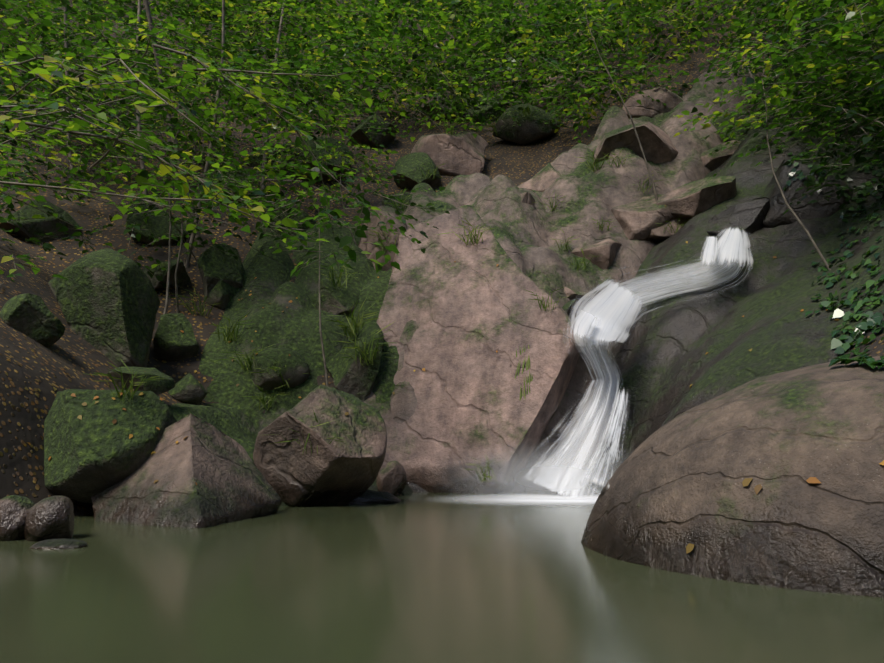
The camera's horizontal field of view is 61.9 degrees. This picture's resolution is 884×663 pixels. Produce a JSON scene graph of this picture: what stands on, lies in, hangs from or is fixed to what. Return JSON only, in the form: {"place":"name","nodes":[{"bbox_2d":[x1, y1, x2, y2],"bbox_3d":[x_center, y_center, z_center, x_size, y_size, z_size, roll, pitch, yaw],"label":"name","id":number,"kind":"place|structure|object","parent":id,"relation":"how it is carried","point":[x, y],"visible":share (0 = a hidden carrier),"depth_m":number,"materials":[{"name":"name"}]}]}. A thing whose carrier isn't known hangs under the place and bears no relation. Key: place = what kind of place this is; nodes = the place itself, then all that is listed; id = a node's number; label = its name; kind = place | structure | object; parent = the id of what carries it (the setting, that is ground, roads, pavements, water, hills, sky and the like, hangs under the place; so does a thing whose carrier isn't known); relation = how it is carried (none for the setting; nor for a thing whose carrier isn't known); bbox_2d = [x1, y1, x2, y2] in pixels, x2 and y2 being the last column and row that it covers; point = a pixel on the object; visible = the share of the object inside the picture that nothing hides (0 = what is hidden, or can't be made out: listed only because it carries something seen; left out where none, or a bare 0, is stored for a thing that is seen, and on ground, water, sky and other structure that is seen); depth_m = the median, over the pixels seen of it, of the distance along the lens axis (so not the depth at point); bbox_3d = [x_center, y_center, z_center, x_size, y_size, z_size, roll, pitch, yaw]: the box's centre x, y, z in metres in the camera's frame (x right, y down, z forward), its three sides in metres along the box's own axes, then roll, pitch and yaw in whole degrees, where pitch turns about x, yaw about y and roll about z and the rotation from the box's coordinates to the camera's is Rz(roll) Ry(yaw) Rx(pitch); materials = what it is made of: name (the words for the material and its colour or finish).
{"place":"outdoors","nodes":[
{"label":"outdoors","id":0,"kind":"place"},
{"bbox_2d":[0,491,883,662],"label":"pool water","id":1,"kind":"structure","parent":0,"point":[420,578],"depth_m":2.00,"materials":[{"name":"green liquid"}]},
{"bbox_2d":[0,495,34,540],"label":"rock","id":2,"kind":"object","parent":1,"relation":"on","point":[14,510],"visible":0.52,"depth_m":3.20,"materials":[{"name":"grey stone"}]},
{"bbox_2d":[24,496,73,541],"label":"rock","id":3,"kind":"object","parent":1,"relation":"on","point":[50,517],"visible":0.79,"depth_m":3.19,"materials":[{"name":"grey stone"}]},
{"bbox_2d":[30,539,87,548],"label":"rock","id":4,"kind":"object","parent":1,"relation":"in","point":[60,544],"visible":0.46,"depth_m":2.96,"materials":[{"name":"stone"}]},
{"bbox_2d":[91,413,281,527],"bbox_3d":[-1.580,0.820,4.193,1.041,0.713,0.942,-2,-9,15],"label":"rock boulder","id":5,"kind":"object","parent":1,"relation":"in","point":[219,468],"visible":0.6,"depth_m":4.08,"materials":[{"name":"brown stone"}]},
{"bbox_2d":[253,385,386,506],"bbox_3d":[-0.824,0.792,5.026,0.905,0.868,0.700,0,-9,1],"label":"rock","id":6,"kind":"object","parent":1,"relation":"in","point":[346,471],"visible":0.92,"depth_m":4.84,"materials":[{"name":"stone"}]},
{"bbox_2d":[348,489,400,503],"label":"rock","id":7,"kind":"object","parent":1,"relation":"on","point":[367,496],"visible":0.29,"depth_m":5.11,"materials":[{"name":"black stone"}]},
{"bbox_2d":[376,461,406,495],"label":"rock","id":8,"kind":"object","parent":1,"relation":"in","point":[391,477],"visible":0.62,"depth_m":5.77,"materials":[{"name":"stone"}]},
{"bbox_2d":[414,493,597,507],"bbox_3d":[0.878,1.240,5.451,2.300,0.001,1.500,0,-9,1],"label":"water foam","id":9,"kind":"object","parent":1,"relation":"on","point":[564,500],"depth_m":5.41,"materials":[{"name":"white liquid"}]},
{"bbox_2d":[580,389,627,492],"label":"waterfall stream","id":10,"kind":"structure","parent":1,"relation":"on","point":[613,450],"depth_m":4.59,"materials":[{"name":"liquid"}]},
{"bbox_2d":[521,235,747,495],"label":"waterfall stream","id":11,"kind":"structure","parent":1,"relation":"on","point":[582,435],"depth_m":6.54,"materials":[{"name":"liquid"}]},
{"bbox_2d":[0,0,883,515],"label":"ground","id":12,"kind":"structure","parent":0,"point":[22,418],"depth_m":9.06,"materials":[{"name":"soil"}]},
{"bbox_2d":[0,293,64,345],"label":"rock","id":13,"kind":"object","parent":12,"relation":"on","point":[32,316],"visible":0.81,"depth_m":5.29,"materials":[{"name":"green stone"}]},
{"bbox_2d":[0,200,79,241],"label":"rock","id":14,"kind":"object","parent":12,"relation":"on","point":[46,224],"visible":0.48,"depth_m":8.23,"materials":[{"name":"stone"}]},
{"bbox_2d":[48,248,159,367],"bbox_3d":[-2.961,-0.125,6.497,0.967,1.196,0.790,-2,-9,14],"label":"rock","id":15,"kind":"object","parent":12,"relation":"on","point":[108,300],"visible":0.81,"depth_m":6.15,"materials":[{"name":"green stone"}]},
{"bbox_2d":[44,389,176,505],"bbox_3d":[-2.005,0.694,4.492,0.840,0.714,0.767,-4,-9,26],"label":"rock","id":16,"kind":"object","parent":12,"relation":"on","point":[95,450],"visible":0.73,"depth_m":4.19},
{"bbox_2d":[107,366,174,394],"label":"rock","id":17,"kind":"object","parent":12,"relation":"on","point":[162,383],"visible":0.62,"depth_m":5.66,"materials":[{"name":"green stone"}]},
{"bbox_2d":[126,199,188,245],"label":"rock","id":18,"kind":"object","parent":12,"relation":"on","point":[155,226],"visible":0.52,"depth_m":8.49,"materials":[{"name":"green stone"}]},
{"bbox_2d":[144,259,189,288],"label":"rock","id":19,"kind":"object","parent":12,"relation":"on","point":[183,277],"visible":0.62,"depth_m":7.69,"materials":[{"name":"stone"}]},
{"bbox_2d":[153,313,198,359],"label":"rock","id":20,"kind":"object","parent":12,"relation":"on","point":[172,341],"visible":1,"depth_m":6.88,"materials":[{"name":"green stone"}]},
{"bbox_2d":[168,372,207,404],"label":"rock","id":21,"kind":"object","parent":12,"relation":"on","point":[189,388],"visible":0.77,"depth_m":6.28,"materials":[{"name":"green stone"}]},
{"bbox_2d":[197,244,243,298],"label":"rock","id":22,"kind":"object","parent":12,"relation":"on","point":[215,265],"visible":0.62,"depth_m":7.81,"materials":[{"name":"green stone"}]},
{"bbox_2d":[204,273,244,308],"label":"rock","id":23,"kind":"object","parent":12,"relation":"on","point":[222,293],"visible":0.38,"depth_m":7.71,"materials":[{"name":"green stone"}]},
{"bbox_2d":[207,165,253,205],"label":"rock","id":24,"kind":"object","parent":12,"relation":"on","point":[233,177],"visible":0.08,"depth_m":9.59,"materials":[{"name":"green stone"}]},
{"bbox_2d":[249,143,298,174],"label":"rock","id":25,"kind":"object","parent":12,"relation":"on","point":[254,163],"visible":0.23,"depth_m":10.81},
{"bbox_2d":[250,347,309,390],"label":"rock","id":26,"kind":"object","parent":12,"relation":"on","point":[296,367],"visible":0.71,"depth_m":6.70,"materials":[{"name":"green stone"}]},
{"bbox_2d":[256,203,316,239],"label":"rock","id":27,"kind":"object","parent":12,"relation":"on","point":[303,215],"visible":0.33,"depth_m":8.97,"materials":[{"name":"green stone"}]},
{"bbox_2d":[167,220,412,493],"bbox_3d":[-1.395,0.776,7.382,3.555,5.116,5.355,0,-9,1],"label":"bank rock","id":28,"kind":"object","parent":12,"relation":"on","point":[244,421],"visible":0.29,"depth_m":7.18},
{"bbox_2d":[294,136,353,181],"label":"rock","id":29,"kind":"object","parent":12,"relation":"on","point":[344,148],"visible":0.29,"depth_m":10.73,"materials":[{"name":"green stone"}]},
{"bbox_2d":[315,274,359,314],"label":"rock","id":30,"kind":"object","parent":12,"relation":"on","point":[343,297],"visible":0.52,"depth_m":7.55,"materials":[{"name":"green stone"}]},
{"bbox_2d":[326,322,383,401],"bbox_3d":[-0.830,0.357,6.889,0.518,0.875,0.665,3,-9,-18],"label":"rock","id":31,"kind":"object","parent":12,"relation":"on","point":[354,377],"visible":0.75,"depth_m":6.63,"materials":[{"name":"green stone"}]},
{"bbox_2d":[346,114,396,148],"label":"rock","id":32,"kind":"object","parent":12,"relation":"on","point":[359,136],"visible":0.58,"depth_m":11.99,"materials":[{"name":"stone"}]},
{"bbox_2d":[358,206,407,270],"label":"rock","id":33,"kind":"object","parent":12,"relation":"on","point":[384,211],"visible":0.31,"depth_m":8.17,"materials":[{"name":"stone"}]},
{"bbox_2d":[82,101,685,482],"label":"grass tufts","id":34,"kind":"object","parent":12,"relation":"on","point":[353,331],"visible":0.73,"depth_m":6.87,"materials":[{"name":"green plant"}]},
{"bbox_2d":[382,192,412,212],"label":"rock","id":35,"kind":"object","parent":12,"relation":"on","point":[408,198],"visible":0.1,"depth_m":9.38,"materials":[{"name":"green stone"}]},
{"bbox_2d":[393,152,440,189],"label":"rock","id":36,"kind":"object","parent":12,"relation":"on","point":[409,168],"visible":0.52,"depth_m":10.56,"materials":[{"name":"green stone"}]},
{"bbox_2d":[0,0,883,386],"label":"forest","id":37,"kind":"object","parent":12,"relation":"on","point":[376,30],"depth_m":8.30,"materials":[{"name":"green plant"}]},
{"bbox_2d":[421,91,462,121],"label":"rock","id":38,"kind":"object","parent":12,"relation":"on","point":[442,107],"visible":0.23,"depth_m":13.57,"materials":[{"name":"green stone"}]},
{"bbox_2d":[2,205,883,553],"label":"fallen leaves","id":39,"kind":"object","parent":12,"relation":"on","point":[744,483],"visible":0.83,"depth_m":4.27,"materials":[{"name":"orange plant"}]},
{"bbox_2d":[411,132,488,175],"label":"rock","id":40,"kind":"object","parent":12,"relation":"on","point":[461,154],"visible":0.65,"depth_m":11.02,"materials":[{"name":"stone"}]},
{"bbox_2d":[364,205,581,493],"bbox_3d":[0.206,0.502,7.159,2.306,3.995,1.554,1,-20,9],"label":"rock slab","id":41,"kind":"object","parent":12,"relation":"on","point":[471,310],"visible":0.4,"depth_m":6.60,"materials":[{"name":"brown stone"}]},
{"bbox_2d":[459,89,506,122],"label":"rock","id":42,"kind":"object","parent":12,"relation":"on","point":[489,107],"visible":0.21,"depth_m":13.70,"materials":[{"name":"green stone"}]},
{"bbox_2d":[520,192,534,205],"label":"rock","id":43,"kind":"object","parent":12,"relation":"on","point":[527,197],"visible":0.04,"depth_m":8.78,"materials":[{"name":"brown stone"}]},
{"bbox_2d":[493,103,563,144],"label":"rock","id":44,"kind":"object","parent":12,"relation":"on","point":[531,129],"visible":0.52,"depth_m":12.21,"materials":[{"name":"stone"}]},
{"bbox_2d":[517,163,562,191],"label":"rock","id":45,"kind":"object","parent":12,"relation":"on","point":[545,178],"visible":0.17,"depth_m":9.76,"materials":[{"name":"brown stone"}]},
{"bbox_2d":[534,75,593,113],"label":"rock","id":46,"kind":"object","parent":12,"relation":"on","point":[555,89],"visible":0.08,"depth_m":13.11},
{"bbox_2d":[562,299,578,320],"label":"rock","id":47,"kind":"object","parent":12,"relation":"on","point":[567,307],"depth_m":7.75,"materials":[{"name":"grey stone"}]},
{"bbox_2d":[564,286,590,298],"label":"rock","id":48,"kind":"object","parent":12,"relation":"on","point":[571,293],"depth_m":7.90,"materials":[{"name":"brown stone"}]},
{"bbox_2d":[390,59,784,492],"bbox_3d":[2.630,-1.813,10.513,8.752,11.730,8.460,0,-9,1],"label":"rock face","id":49,"kind":"object","parent":12,"relation":"on","point":[523,233],"visible":0.19,"depth_m":8.85},
{"bbox_2d":[571,239,620,269],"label":"rock","id":50,"kind":"object","parent":12,"relation":"on","point":[607,249],"visible":0.38,"depth_m":8.21,"materials":[{"name":"brown stone"}]},
{"bbox_2d":[512,232,752,496],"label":"waterfall","id":51,"kind":"structure","parent":12,"relation":"on","point":[650,295],"depth_m":6.35,"materials":[{"name":"liquid"}]},
{"bbox_2d":[568,274,647,348],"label":"waterfall stream","id":52,"kind":"structure","parent":51,"relation":"on","point":[610,309],"depth_m":6.52,"materials":[{"name":"liquid"}]},
{"bbox_2d":[594,122,677,163],"bbox_3d":[2.553,-2.283,10.093,1.378,1.098,1.475,5,-10,-32],"label":"rock","id":53,"kind":"object","parent":12,"relation":"on","point":[657,144],"visible":0.38,"depth_m":9.55,"materials":[{"name":"brown stone"}]},
{"bbox_2d":[611,194,676,239],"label":"rock","id":54,"kind":"object","parent":12,"relation":"on","point":[639,219],"visible":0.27,"depth_m":8.49,"materials":[{"name":"brown stone"}]},
{"bbox_2d":[622,87,682,118],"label":"rock","id":55,"kind":"object","parent":12,"relation":"on","point":[651,109],"visible":0.38,"depth_m":10.46,"materials":[{"name":"brown stone"}]},
{"bbox_2d":[648,217,688,240],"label":"rock","id":56,"kind":"object","parent":12,"relation":"on","point":[658,233],"visible":0.29,"depth_m":8.43,"materials":[{"name":"brown stone"}]},
{"bbox_2d":[656,176,736,218],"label":"rock","id":57,"kind":"object","parent":12,"relation":"on","point":[690,200],"visible":0.62,"depth_m":8.22,"materials":[{"name":"brown stone"}]},
{"bbox_2d":[701,140,740,170],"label":"rock","id":58,"kind":"object","parent":12,"relation":"on","point":[713,161],"visible":0.27,"depth_m":9.44,"materials":[{"name":"stone"}]},
{"bbox_2d":[710,111,750,141],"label":"rock","id":59,"kind":"object","parent":12,"relation":"on","point":[720,120],"visible":0.17,"depth_m":9.85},
{"bbox_2d":[581,356,883,597],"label":"boulder","id":60,"kind":"object","parent":12,"relation":"on","point":[670,494],"visible":0.73,"depth_m":2.42,"materials":[{"name":"brown stone"}]},
{"bbox_2d":[706,197,769,237],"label":"rock","id":61,"kind":"object","parent":12,"relation":"on","point":[748,217],"visible":0.65,"depth_m":7.46,"materials":[{"name":"grey stone"}]},
{"bbox_2d":[595,2,883,484],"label":"slope rock","id":62,"kind":"object","parent":12,"relation":"on","point":[663,359],"visible":0.19,"depth_m":6.70,"materials":[{"name":"green stone"}]},
{"bbox_2d":[701,236,718,264],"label":"waterfall stream","id":63,"kind":"structure","parent":62,"relation":"on","point":[710,250],"depth_m":6.62,"materials":[{"name":"liquid"}]},
{"bbox_2d":[701,228,753,267],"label":"waterfall stream","id":64,"kind":"structure","parent":62,"relation":"on","point":[733,244],"depth_m":6.79,"materials":[{"name":"liquid"}]},
{"bbox_2d":[761,160,852,227],"bbox_3d":[3.667,-1.387,7.551,0.950,0.855,0.726,-7,-11,39],"label":"rock","id":65,"kind":"object","parent":12,"relation":"on","point":[775,216],"visible":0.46,"depth_m":7.28,"materials":[{"name":"grey stone"}]},
{"bbox_2d":[783,140,883,368],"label":"ivy leaves","id":66,"kind":"object","parent":12,"relation":"on","point":[865,325],"visible":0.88,"depth_m":5.19,"materials":[{"name":"green plant"}]},
{"bbox_2d":[434,439,628,499],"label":"water mist","id":67,"kind":"structure","parent":0,"point":[510,476],"depth_m":5.40,"materials":[{"name":"white liquid"}]},
{"bbox_2d":[570,310,598,337],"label":"waterfall stream","id":68,"kind":"structure","parent":0,"point":[584,324],"depth_m":6.19,"materials":[{"name":"liquid"}]}
]}

